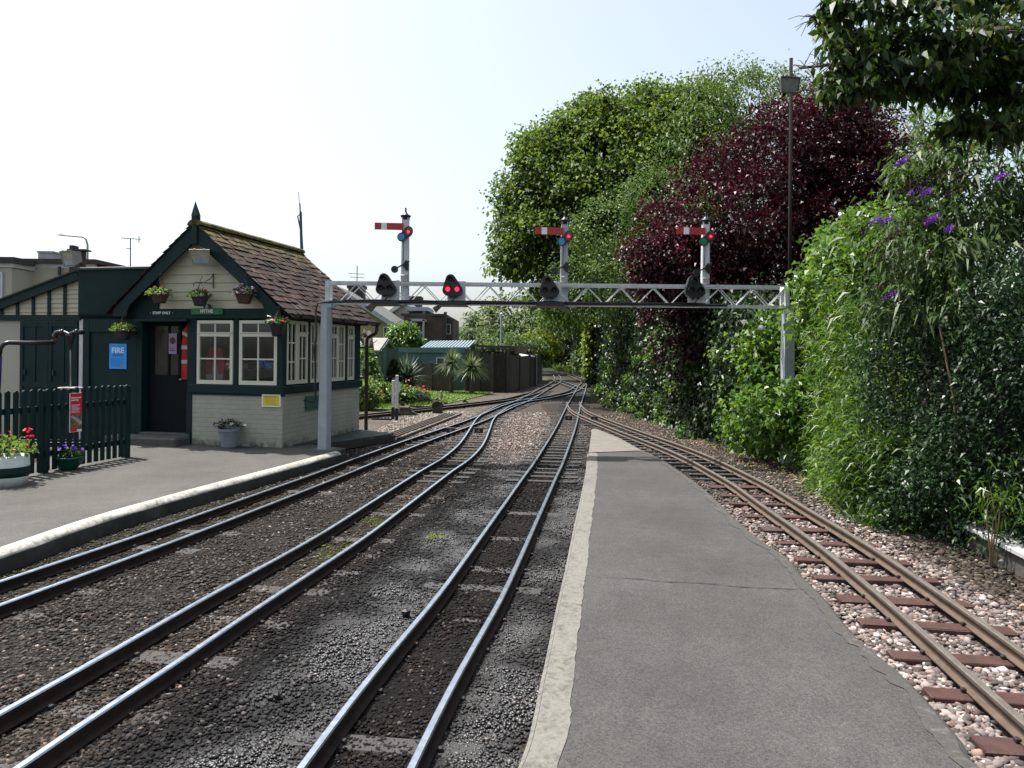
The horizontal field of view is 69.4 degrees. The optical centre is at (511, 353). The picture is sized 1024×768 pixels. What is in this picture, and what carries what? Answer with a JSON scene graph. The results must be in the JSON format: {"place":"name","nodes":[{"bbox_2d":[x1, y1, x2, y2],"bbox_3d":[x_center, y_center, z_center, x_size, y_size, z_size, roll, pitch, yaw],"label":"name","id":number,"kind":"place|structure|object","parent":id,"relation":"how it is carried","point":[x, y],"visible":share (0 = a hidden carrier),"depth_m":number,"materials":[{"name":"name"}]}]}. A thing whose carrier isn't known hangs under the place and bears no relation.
{"place":"outdoors","nodes":[
{"label":"outdoors","id":0,"kind":"place"},
{"bbox_2d":[77,266,159,318],"bbox_3d":[-6.424,-1.017,13.048,1.590,0.865,1.500,1,0,13],"label":"water tank","id":1,"kind":"object","parent":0,"point":[101,290],"visible":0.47,"depth_m":12.39,"materials":[{"name":"metal"}]},
{"bbox_2d":[59,250,83,266],"bbox_3d":[-7.501,-1.618,12.661,0.351,0.284,0.319,1,0,30],"label":"floodlight","id":2,"kind":"object","parent":1,"relation":"attached to","point":[70,258],"visible":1,"depth_m":12.58,"materials":[{"name":"grey metal"}]},
{"bbox_2d":[368,390,494,409],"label":"lawn","id":3,"kind":"structure","parent":0,"point":[430,405],"depth_m":27.05,"materials":[{"name":"green plant"}]},
{"bbox_2d":[360,329,376,366],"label":"bush","id":4,"kind":"object","parent":3,"relation":"on","point":[371,343],"visible":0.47,"depth_m":25.79,"materials":[{"name":"green plant"}]},
{"bbox_2d":[360,353,382,381],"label":"flower bed plant","id":5,"kind":"object","parent":3,"relation":"on","point":[374,370],"visible":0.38,"depth_m":23.63,"materials":[{"name":"green plant"}]},
{"bbox_2d":[360,338,395,375],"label":"garden shed","id":6,"kind":"structure","parent":3,"relation":"on","point":[380,344],"depth_m":29.52,"materials":[{"name":"green wood"}]},
{"bbox_2d":[381,347,398,383],"bbox_3d":[-3.959,0.716,24.255,0.192,1.849,0.868,1,0,27],"label":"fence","id":7,"kind":"object","parent":3,"relation":"on","point":[388,355],"visible":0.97,"depth_m":24.09,"materials":[{"name":"green wood"}]},
{"bbox_2d":[385,358,404,383],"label":"flower bed plant","id":8,"kind":"object","parent":3,"relation":"on","point":[391,373],"visible":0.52,"depth_m":24.12,"materials":[{"name":"green plant"}]},
{"bbox_2d":[382,379,419,405],"bbox_3d":[-3.603,1.359,23.346,1.522,1.111,1.110,1,0,0],"label":"flower bed plant","id":9,"kind":"object","parent":3,"relation":"on","point":[407,395],"visible":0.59,"depth_m":23.16,"materials":[{"name":"green plant"}]},
{"bbox_2d":[384,321,427,347],"bbox_3d":[-5.184,0.048,35.714,2.220,3.361,1.710,1,0,0],"label":"bush","id":10,"kind":"object","parent":3,"relation":"on","point":[404,334],"visible":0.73,"depth_m":35.51,"materials":[{"name":"green plant"}]},
{"bbox_2d":[385,350,433,402],"bbox_3d":[-3.418,0.925,24.395,1.962,2.119,1.842,1,0,0],"label":"yucca","id":11,"kind":"object","parent":3,"relation":"on","point":[408,371],"visible":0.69,"depth_m":24.14,"materials":[{"name":"green plant"}]},
{"bbox_2d":[414,362,448,390],"bbox_3d":[-3.510,1.005,32.272,1.609,1.280,0.205,1,0,11],"label":"board fence","id":12,"kind":"object","parent":3,"relation":"on","point":[439,381],"visible":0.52,"depth_m":32.24,"materials":[{"name":"brown wood"}]},
{"bbox_2d":[399,340,474,389],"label":"teal shed","id":13,"kind":"structure","parent":3,"relation":"on","point":[429,352],"depth_m":33.00,"materials":[{"name":"teal wood"}]},
{"bbox_2d":[433,345,466,391],"bbox_3d":[-2.545,0.612,31.033,1.898,2.090,1.922,1,0,0],"label":"cordyline","id":14,"kind":"object","parent":3,"relation":"on","point":[452,359],"visible":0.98,"depth_m":30.91,"materials":[{"name":"green plant"}]},
{"bbox_2d":[453,350,490,393],"bbox_3d":[-1.663,0.698,30.387,1.925,1.938,1.931,1,0,0],"label":"cordyline","id":15,"kind":"object","parent":3,"relation":"on","point":[471,365],"visible":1,"depth_m":30.28,"materials":[{"name":"green plant"}]},
{"bbox_2d":[465,349,509,391],"bbox_3d":[-1.077,0.720,32.005,1.934,1.899,0.449,1,0,0],"label":"board fence","id":16,"kind":"object","parent":3,"relation":"on","point":[496,366],"visible":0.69,"depth_m":31.96,"materials":[{"name":"brown wood"}]},
{"bbox_2d":[0,367,1023,767],"bbox_3d":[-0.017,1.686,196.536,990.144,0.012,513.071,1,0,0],"label":"ground","id":17,"kind":"structure","parent":0,"point":[548,375],"depth_m":4.90,"materials":[{"name":"grey gravel"}]},
{"bbox_2d":[0,270,82,438],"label":"lean to shed","id":18,"kind":"object","parent":17,"relation":"on","point":[43,310],"visible":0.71,"depth_m":13.59,"materials":[{"name":"beige paint"}]},
{"bbox_2d":[19,321,48,438],"bbox_3d":[-8.809,0.487,13.638,0.624,2.171,0.059,1,0,13],"label":"door","id":19,"kind":"structure","parent":18,"relation":"in","point":[33,358],"depth_m":13.63,"materials":[{"name":"green paint"}]},
{"bbox_2d":[48,321,78,438],"bbox_3d":[-8.192,0.493,13.495,0.624,2.171,0.059,1,0,13],"label":"door","id":20,"kind":"structure","parent":18,"relation":"in","point":[59,353],"depth_m":13.48,"materials":[{"name":"green paint"}]},
{"bbox_2d":[67,245,91,271],"bbox_3d":[-9.123,-1.519,15.500,0.479,1.480,0.240,1,0,0],"label":"chimney","id":21,"kind":"object","parent":18,"relation":"attached to","point":[76,248],"visible":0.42,"depth_m":15.41,"materials":[{"name":"concrete"}]},
{"bbox_2d":[0,251,122,297],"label":"flat roofed house","id":22,"kind":"structure","parent":17,"relation":"on","point":[17,274],"depth_m":20.85,"materials":[{"name":"white paint"}]},
{"bbox_2d":[0,444,345,546],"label":"platform","id":23,"kind":"structure","parent":17,"relation":"on","point":[39,503],"depth_m":8.67,"materials":[{"name":"concrete"}]},
{"bbox_2d":[0,428,38,487],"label":"barrel planter","id":24,"kind":"object","parent":23,"relation":"on","point":[15,468],"visible":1,"depth_m":8.21,"materials":[{"name":"paint"}]},
{"bbox_2d":[0,329,84,388],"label":"water crane","id":25,"kind":"object","parent":23,"relation":"on","point":[71,336],"visible":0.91,"depth_m":11.55,"materials":[{"name":"grey metal"}]},
{"bbox_2d":[0,385,130,473],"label":"picket fence","id":26,"kind":"object","parent":23,"relation":"on","point":[43,408],"visible":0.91,"depth_m":9.40,"materials":[{"name":"green paint"}]},
{"bbox_2d":[69,393,81,432],"bbox_3d":[-5.603,0.754,9.502,0.013,0.500,0.200,1,0,12],"label":"grass fire sign","id":27,"kind":"object","parent":26,"relation":"attached to","point":[75,412],"visible":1,"depth_m":9.49,"materials":[{"name":"red metal"}]},
{"bbox_2d":[56,444,84,470],"bbox_3d":[-5.624,1.304,9.397,0.397,0.329,0.397,1,0,0],"label":"flower bowl","id":28,"kind":"object","parent":23,"relation":"on","point":[73,462],"visible":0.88,"depth_m":9.29,"materials":[{"name":"green plastic"}]},
{"bbox_2d":[0,451,340,574],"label":"platform kerb","id":29,"kind":"structure","parent":23,"relation":"on","point":[23,552],"depth_m":7.18,"materials":[{"name":"white paint"}]},
{"bbox_2d":[213,418,246,447],"bbox_3d":[-4.445,1.242,11.666,0.514,0.477,0.452,1,0,0],"label":"flower pot","id":30,"kind":"object","parent":23,"relation":"on","point":[229,436],"visible":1,"depth_m":11.55,"materials":[{"name":"grey plastic"}]},
{"bbox_2d":[82,201,380,447],"bbox_3d":[-4.982,-0.365,13.442,4.055,4.190,3.620,1,0,13],"label":"station hut","id":31,"kind":"object","parent":17,"relation":"on","point":[170,407],"visible":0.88,"depth_m":12.24,"materials":[{"name":"paint"}]},
{"bbox_2d":[109,344,126,368],"bbox_3d":[-6.593,0.044,12.384,0.336,0.420,0.021,1,0,13],"label":"fire notice","id":32,"kind":"object","parent":31,"relation":"attached to","point":[117,356],"visible":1,"depth_m":12.37,"materials":[{"name":"blue paper"}]},
{"bbox_2d":[109,309,137,339],"bbox_3d":[-6.344,-0.478,12.125,0.428,0.501,0.452,1,0,-4],"label":"hanging basket","id":33,"kind":"object","parent":31,"relation":"attached to","point":[120,332],"visible":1,"depth_m":12.03,"materials":[{"name":"plastic"}]},
{"bbox_2d":[144,271,172,303],"bbox_3d":[-5.693,-1.075,11.934,0.421,0.522,0.418,1,0,1],"label":"hanging basket","id":34,"kind":"object","parent":31,"relation":"attached to","point":[159,297],"visible":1,"depth_m":11.86,"materials":[{"name":"brown plastic"}]},
{"bbox_2d":[147,322,187,432],"bbox_3d":[-5.697,0.408,12.301,0.850,1.870,0.102,1,0,13],"label":"door","id":35,"kind":"structure","parent":31,"relation":"in","point":[166,405],"depth_m":12.34,"materials":[{"name":"black wood"}]},
{"bbox_2d":[181,326,186,378],"bbox_3d":[-5.420,0.021,12.289,0.203,1.010,0.056,1,0,13],"label":"hi vis coat","id":36,"kind":"object","parent":31,"relation":"hanging from","point":[184,357],"visible":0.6,"depth_m":12.27,"materials":[{"name":"red fabric"}]},
{"bbox_2d":[189,249,209,264],"bbox_3d":[-4.923,-1.528,11.770,0.320,0.258,0.315,1,0,-1],"label":"floodlight","id":37,"kind":"object","parent":31,"relation":"attached to","point":[200,256],"visible":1,"depth_m":11.67,"materials":[{"name":"grey metal"}]},
{"bbox_2d":[186,276,212,305],"bbox_3d":[-4.965,-0.999,11.772,0.399,0.482,0.417,1,0,-9],"label":"hanging basket","id":38,"kind":"object","parent":31,"relation":"attached to","point":[199,300],"visible":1,"depth_m":11.69,"materials":[{"name":"plastic"}]},
{"bbox_2d":[191,304,222,313],"bbox_3d":[-4.921,-0.721,11.945,0.570,0.174,0.040,1,0,13],"label":"station sign","id":39,"kind":"object","parent":31,"relation":"attached to","point":[207,309],"visible":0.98,"depth_m":11.93,"materials":[{"name":"metal"}]},
{"bbox_2d":[196,320,233,383],"bbox_3d":[-4.802,-0.023,11.967,0.655,1.030,0.072,1,0,13],"label":"window","id":40,"kind":"structure","parent":31,"relation":"in","point":[215,334],"depth_m":11.96,"materials":[{"name":"beige paint"}]},
{"bbox_2d":[206,347,226,379],"bbox_3d":[-4.896,0.161,12.248,0.350,0.540,0.086,1,0,13],"label":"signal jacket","id":41,"kind":"object","parent":31,"relation":"hanging from","point":[221,372],"visible":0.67,"depth_m":12.21,"materials":[{"name":"red fabric"}]},
{"bbox_2d":[230,273,257,303],"bbox_3d":[-4.191,-1.034,11.585,0.442,0.501,0.457,1,0,35],"label":"hanging basket","id":42,"kind":"object","parent":31,"relation":"attached to","point":[244,297],"visible":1,"depth_m":11.50,"materials":[{"name":"brown plastic"}]},
{"bbox_2d":[239,320,277,384],"bbox_3d":[-4.046,-0.015,11.793,0.670,1.030,0.072,1,0,13],"label":"window","id":43,"kind":"structure","parent":31,"relation":"in","point":[242,334],"depth_m":11.79,"materials":[{"name":"beige paint"}]},
{"bbox_2d":[262,394,280,406],"bbox_3d":[-3.812,0.742,11.724,0.330,0.200,0.037,1,0,13],"label":"yellow notice","id":44,"kind":"object","parent":31,"relation":"attached to","point":[271,400],"visible":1,"depth_m":11.71,"materials":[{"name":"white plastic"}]},
{"bbox_2d":[265,304,289,336],"bbox_3d":[-3.623,-0.516,11.460,0.408,0.501,0.454,1,0,-5],"label":"hanging basket","id":45,"kind":"object","parent":31,"relation":"attached to","point":[277,328],"visible":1,"depth_m":11.38,"materials":[{"name":"black paint"}]},
{"bbox_2d":[286,320,297,384],"bbox_3d":[-3.576,-0.021,11.974,0.050,1.030,0.335,1,0,13],"label":"window","id":46,"kind":"structure","parent":31,"relation":"in","point":[292,328],"depth_m":11.98,"materials":[{"name":"beige paint"}]},
{"bbox_2d":[297,321,307,383],"bbox_3d":[-3.486,-0.020,12.300,0.072,1.030,0.330,1,0,13],"label":"window","id":47,"kind":"structure","parent":31,"relation":"in","point":[302,372],"depth_m":12.30,"materials":[{"name":"beige paint"}]},
{"bbox_2d":[310,322,319,382],"bbox_3d":[-3.409,-0.019,12.709,0.050,1.030,0.310,1,0,13],"label":"window","id":48,"kind":"structure","parent":31,"relation":"in","point":[312,323],"depth_m":12.70,"materials":[{"name":"beige paint"}]},
{"bbox_2d":[332,324,338,380],"bbox_3d":[-3.230,-0.017,13.411,0.072,1.030,0.290,1,0,13],"label":"window","id":49,"kind":"structure","parent":31,"relation":"in","point":[335,334],"depth_m":13.47,"materials":[{"name":"beige paint"}]},
{"bbox_2d":[338,325,344,380],"bbox_3d":[-3.179,-0.017,13.703,0.050,1.030,0.290,1,0,13],"label":"window","id":50,"kind":"structure","parent":31,"relation":"in","point":[341,328],"depth_m":13.70,"materials":[{"name":"beige paint"}]},
{"bbox_2d":[347,326,354,379],"bbox_3d":[-3.076,-0.016,14.084,0.072,1.030,0.290,1,0,13],"label":"window","id":51,"kind":"structure","parent":31,"relation":"in","point":[351,329],"depth_m":14.08,"materials":[{"name":"beige paint"}]},
{"bbox_2d":[0,375,561,620],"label":"railway track","id":52,"kind":"structure","parent":17,"relation":"on","point":[14,606],"depth_m":6.71,"materials":[{"name":"metal"}]},
{"bbox_2d":[0,385,584,767],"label":"railway track","id":53,"kind":"structure","parent":17,"relation":"on","point":[57,751],"depth_m":4.41,"materials":[{"name":"metal"}]},
{"bbox_2d":[294,429,394,448],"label":"timber deck","id":54,"kind":"structure","parent":17,"relation":"on","point":[356,437],"depth_m":13.19,"materials":[{"name":"paint"}]},
{"bbox_2d":[339,266,403,337],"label":"yellow house","id":55,"kind":"structure","parent":17,"relation":"on","point":[383,316],"depth_m":46.00,"materials":[{"name":"grey stone"}]},
{"bbox_2d":[359,379,387,410],"bbox_3d":[-4.248,1.276,21.397,1.264,1.080,0.991,1,0,0],"label":"flower bed plant","id":56,"kind":"object","parent":17,"relation":"on","point":[375,397],"visible":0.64,"depth_m":21.24,"materials":[{"name":"green plant"}]},
{"bbox_2d":[395,375,400,420],"bbox_3d":[-2.824,1.102,18.320,0.128,1.140,0.077,1,0,0],"label":"marker post","id":57,"kind":"object","parent":17,"relation":"on","point":[397,386],"visible":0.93,"depth_m":18.30,"materials":[{"name":"white paint"}]},
{"bbox_2d":[389,296,422,319],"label":"gabled house","id":58,"kind":"structure","parent":17,"relation":"on","point":[397,311],"depth_m":58.00,"materials":[{"name":"grey stone"}]},
{"bbox_2d":[372,405,461,440],"bbox_3d":[-2.426,1.601,18.046,1.828,0.150,7.849,1,0,5],"label":"point rodding","id":59,"kind":"object","parent":17,"relation":"on","point":[405,430],"visible":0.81,"depth_m":16.97,"materials":[{"name":"metal"}]},
{"bbox_2d":[401,307,458,347],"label":"brick block","id":60,"kind":"structure","parent":17,"relation":"on","point":[436,327],"depth_m":52.00,"materials":[{"name":"brown brick"}]},
{"bbox_2d":[282,371,589,767],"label":"railway track","id":61,"kind":"structure","parent":17,"relation":"on","point":[332,737],"depth_m":4.32,"materials":[{"name":"metal"}]},
{"bbox_2d":[359,388,547,419],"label":"railway track","id":62,"kind":"structure","parent":17,"relation":"on","point":[445,407],"depth_m":22.96,"materials":[{"name":"metal"}]},
{"bbox_2d":[459,326,484,350],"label":"tree","id":63,"kind":"object","parent":17,"relation":"on","point":[469,330],"visible":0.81,"depth_m":67.62,"materials":[{"name":"green plant"}]},
{"bbox_2d":[459,299,520,350],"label":"tree","id":64,"kind":"object","parent":17,"relation":"on","point":[473,320],"visible":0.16,"depth_m":73.08,"materials":[{"name":"green plant"}]},
{"bbox_2d":[471,344,537,355],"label":"lean roof shed","id":65,"kind":"structure","parent":17,"relation":"on","point":[518,350],"depth_m":38.40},
{"bbox_2d":[485,332,549,354],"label":"tree","id":66,"kind":"object","parent":17,"relation":"on","point":[517,340],"visible":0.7,"depth_m":42.49,"materials":[{"name":"green plant"}]},
{"bbox_2d":[509,354,530,391],"bbox_3d":[0.415,0.825,34.571,0.252,1.718,4.943,1,0,13],"label":"board fence","id":67,"kind":"object","parent":17,"relation":"on","point":[520,372],"visible":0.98,"depth_m":33.88,"materials":[{"name":"brown wood"}]},
{"bbox_2d":[474,289,572,366],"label":"tree","id":68,"kind":"object","parent":17,"relation":"on","point":[516,327],"visible":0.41,"depth_m":59.96,"materials":[{"name":"green plant"}]},
{"bbox_2d":[531,355,542,385],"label":"board fence","id":69,"kind":"object","parent":17,"relation":"on","point":[539,365],"visible":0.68,"depth_m":42.81,"materials":[{"name":"brown paint"}]},
{"bbox_2d":[512,326,564,364],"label":"tree","id":70,"kind":"object","parent":17,"relation":"on","point":[552,350],"visible":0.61,"depth_m":46.94,"materials":[{"name":"green plant"}]},
{"bbox_2d":[303,281,794,464],"bbox_3d":[0.526,0.291,11.615,7.712,2.788,0.450,1,0,0],"label":"signal gantry","id":71,"kind":"object","parent":17,"relation":"on","point":[329,303],"visible":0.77,"depth_m":11.51,"materials":[{"name":"grey metal"}]},
{"bbox_2d":[365,273,411,311],"bbox_3d":[-1.900,-0.941,11.447,0.650,0.587,0.485,1,0,0],"label":"position light signal","id":72,"kind":"object","parent":71,"relation":"attached to","point":[387,288],"visible":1,"depth_m":11.35,"materials":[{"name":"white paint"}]},
{"bbox_2d":[375,208,412,299],"bbox_3d":[-1.848,-1.544,11.617,0.598,1.518,0.197,1,0,0],"label":"semaphore signal","id":73,"kind":"object","parent":71,"relation":"attached to","point":[405,234],"visible":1,"depth_m":11.55,"materials":[{"name":"white paint"}]},
{"bbox_2d":[433,274,476,312],"bbox_3d":[-0.875,-0.928,11.447,0.650,0.583,0.485,1,0,0],"label":"position light signal","id":74,"kind":"object","parent":71,"relation":"attached to","point":[454,290],"visible":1,"depth_m":11.35,"materials":[{"name":"white paint"}]},
{"bbox_2d":[530,276,570,313],"bbox_3d":[0.611,-0.910,11.447,0.650,0.576,0.485,1,0,0],"label":"position light signal","id":75,"kind":"object","parent":71,"relation":"attached to","point":[549,289],"visible":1,"depth_m":11.35,"materials":[{"name":"white paint"}]},
{"bbox_2d":[535,212,572,301],"bbox_3d":[0.652,-1.495,11.617,0.598,1.471,0.197,1,0,0],"label":"semaphore signal","id":76,"kind":"object","parent":71,"relation":"attached to","point":[565,238],"visible":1,"depth_m":11.54,"materials":[{"name":"white paint"}]},
{"bbox_2d":[684,276,705,303],"bbox_3d":[2.836,-0.968,11.387,0.350,0.461,0.215,1,0,0],"label":"position light signal","id":77,"kind":"object","parent":71,"relation":"attached to","point":[695,290],"visible":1,"depth_m":11.35,"materials":[{"name":"black paint"}]},
{"bbox_2d":[677,212,714,303],"bbox_3d":[2.867,-1.484,11.617,0.598,1.493,0.197,1,0,0],"label":"semaphore signal","id":78,"kind":"object","parent":71,"relation":"attached to","point":[706,234],"visible":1,"depth_m":11.54,"materials":[{"name":"white paint"}]},
{"bbox_2d":[520,289,581,367],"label":"tree","id":79,"kind":"object","parent":17,"relation":"on","point":[567,350],"visible":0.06,"depth_m":68.76,"materials":[{"name":"green plant"}]},
{"bbox_2d":[524,279,584,365],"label":"tree","id":80,"kind":"object","parent":17,"relation":"on","point":[560,324],"visible":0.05,"depth_m":46.38,"materials":[{"name":"green plant"}]},
{"bbox_2d":[565,337,582,372],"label":"tree","id":81,"kind":"object","parent":17,"relation":"on","point":[578,360],"visible":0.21,"depth_m":55.52,"materials":[{"name":"green plant"}]},
{"bbox_2d":[579,313,603,387],"bbox_3d":[4.530,-1.693,38.005,2.218,7.170,2.101,1,0,0],"label":"ivy clad trunk","id":82,"kind":"object","parent":17,"relation":"on","point":[589,341],"visible":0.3,"depth_m":37.55,"materials":[{"name":"green plant"}]},
{"bbox_2d":[589,429,639,451],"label":"platform ramp","id":83,"kind":"structure","parent":17,"relation":"on","point":[601,441],"depth_m":13.16,"materials":[{"name":"concrete"}]},
{"bbox_2d":[477,70,774,331],"bbox_3d":[4.739,-4.804,29.409,12.460,13.262,7.836,1,0,0],"label":"sycamore tree","id":84,"kind":"object","parent":17,"relation":"on","point":[567,156],"visible":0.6,"depth_m":27.99,"materials":[{"name":"green plant"}]},
{"bbox_2d":[538,154,717,344],"bbox_3d":[3.585,-2.196,22.602,5.539,8.023,4.739,1,0,0],"label":"hawthorn tree","id":85,"kind":"object","parent":17,"relation":"on","point":[606,262],"visible":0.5,"depth_m":22.45,"materials":[{"name":"green plant"}]},
{"bbox_2d":[675,396,722,431],"bbox_3d":[4.272,1.386,16.005,1.502,1.248,1.202,1,0,0],"label":"shrub","id":86,"kind":"object","parent":17,"relation":"on","point":[681,409],"visible":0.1,"depth_m":15.95,"materials":[{"name":"green plant"}]},
{"bbox_2d":[587,269,811,463],"bbox_3d":[4.478,-0.844,21.057,3.495,5.391,19.273,1,0,-2],"label":"ivy hedge","id":87,"kind":"object","parent":17,"relation":"on","point":[624,370],"visible":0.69,"depth_m":15.82,"materials":[{"name":"green plant"}]},
{"bbox_2d":[522,451,978,767],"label":"platform","id":88,"kind":"structure","parent":17,"relation":"on","point":[682,672],"depth_m":3.74,"materials":[{"name":"concrete"}]},
{"bbox_2d":[518,453,597,767],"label":"platform edge marking","id":89,"kind":"object","parent":88,"relation":"on","point":[553,721],"visible":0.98,"depth_m":3.79,"materials":[{"name":"paint"}]},
{"bbox_2d":[640,451,977,767],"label":"platform edge marking","id":90,"kind":"object","parent":88,"relation":"on","point":[938,729],"visible":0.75,"depth_m":3.77,"materials":[{"name":"paint"}]},
{"bbox_2d":[712,296,824,462],"bbox_3d":[4.311,0.432,11.775,2.025,2.850,2.737,1,0,0],"label":"creeper mound","id":91,"kind":"object","parent":17,"relation":"on","point":[770,410],"visible":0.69,"depth_m":11.65,"materials":[{"name":"green plant"}]},
{"bbox_2d":[613,75,955,404],"bbox_3d":[6.032,-2.293,16.292,7.674,8.267,3.922,1,0,0],"label":"purple plum tree","id":92,"kind":"object","parent":17,"relation":"on","point":[850,143],"visible":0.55,"depth_m":15.75,"materials":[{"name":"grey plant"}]},
{"bbox_2d":[788,58,792,305],"bbox_3d":[4.543,-1.553,12.100,0.076,6.557,0.056,1,0,0],"label":"lamp pole","id":93,"kind":"object","parent":17,"relation":"on","point":[790,177],"visible":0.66,"depth_m":12.08,"materials":[{"name":"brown metal"}]},
{"bbox_2d":[779,76,800,96],"bbox_3d":[4.443,-4.306,11.963,0.328,0.269,0.293,1,0,-7],"label":"floodlight","id":94,"kind":"object","parent":93,"relation":"attached to","point":[788,85],"visible":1,"depth_m":11.85,"materials":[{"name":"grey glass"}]},
{"bbox_2d":[566,402,1023,760],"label":"railway track","id":95,"kind":"structure","parent":17,"relation":"on","point":[978,693],"depth_m":5.02,"materials":[{"name":"metal"}]},
{"bbox_2d":[630,49,964,242],"bbox_3d":[10.289,-4.671,27.129,12.325,13.108,5.823,1,0,0],"label":"ash tree","id":96,"kind":"object","parent":17,"relation":"on","point":[755,79],"visible":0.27,"depth_m":26.61,"materials":[{"name":"green plant"}]},
{"bbox_2d":[688,437,985,563],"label":"leaf litter","id":97,"kind":"object","parent":17,"relation":"on","point":[751,466],"visible":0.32,"depth_m":11.00,"materials":[{"name":"brown plant"}]},
{"bbox_2d":[770,251,979,539],"bbox_3d":[4.607,0.126,9.677,2.280,3.539,6.112,1,0,13],"label":"bamboo","id":98,"kind":"object","parent":17,"relation":"on","point":[827,457],"visible":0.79,"depth_m":8.52,"materials":[{"name":"green plant"}]},
{"bbox_2d":[778,194,981,389],"bbox_3d":[5.082,-0.265,10.337,2.544,4.013,3.156,1,0,0],"label":"creeper mound","id":99,"kind":"object","parent":17,"relation":"on","point":[825,265],"visible":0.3,"depth_m":10.29,"materials":[{"name":"green plant"}]},
{"bbox_2d":[785,0,1023,169],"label":"cherry tree","id":100,"kind":"object","parent":17,"relation":"on","point":[961,65],"visible":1,"depth_m":5.73,"materials":[{"name":"green plant"}]},
{"bbox_2d":[814,102,1023,360],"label":"buddleia","id":101,"kind":"object","parent":17,"relation":"on","point":[964,249],"visible":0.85,"depth_m":7.27,"materials":[{"name":"green plant"}]},
{"bbox_2d":[836,224,1023,569],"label":"laurel hedge","id":102,"kind":"object","parent":17,"relation":"on","point":[977,381],"visible":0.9,"depth_m":6.71,"materials":[{"name":"green plant"}]},
{"bbox_2d":[906,415,1005,536],"bbox_3d":[4.157,1.145,6.921,0.828,1.156,0.631,1,0,39],"label":"bamboo shoot","id":103,"kind":"object","parent":17,"relation":"on","point":[965,454],"visible":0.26,"depth_m":6.92,"materials":[{"name":"plant"}]},
{"bbox_2d":[948,457,1023,566],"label":"bamboo shoot","id":104,"kind":"object","parent":17,"relation":"on","point":[1001,501],"visible":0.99,"depth_m":5.94,"materials":[{"name":"green plant"}]},
{"bbox_2d":[964,525,1023,577],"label":"timber edging","id":105,"kind":"object","parent":17,"relation":"on","point":[1015,560],"visible":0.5,"depth_m":5.92,"materials":[{"name":"grey wood"}]},
{"bbox_2d":[0,0,1023,340],"label":"sky","id":106,"kind":"structure","parent":0,"point":[117,117],"materials":[{"name":"white"}]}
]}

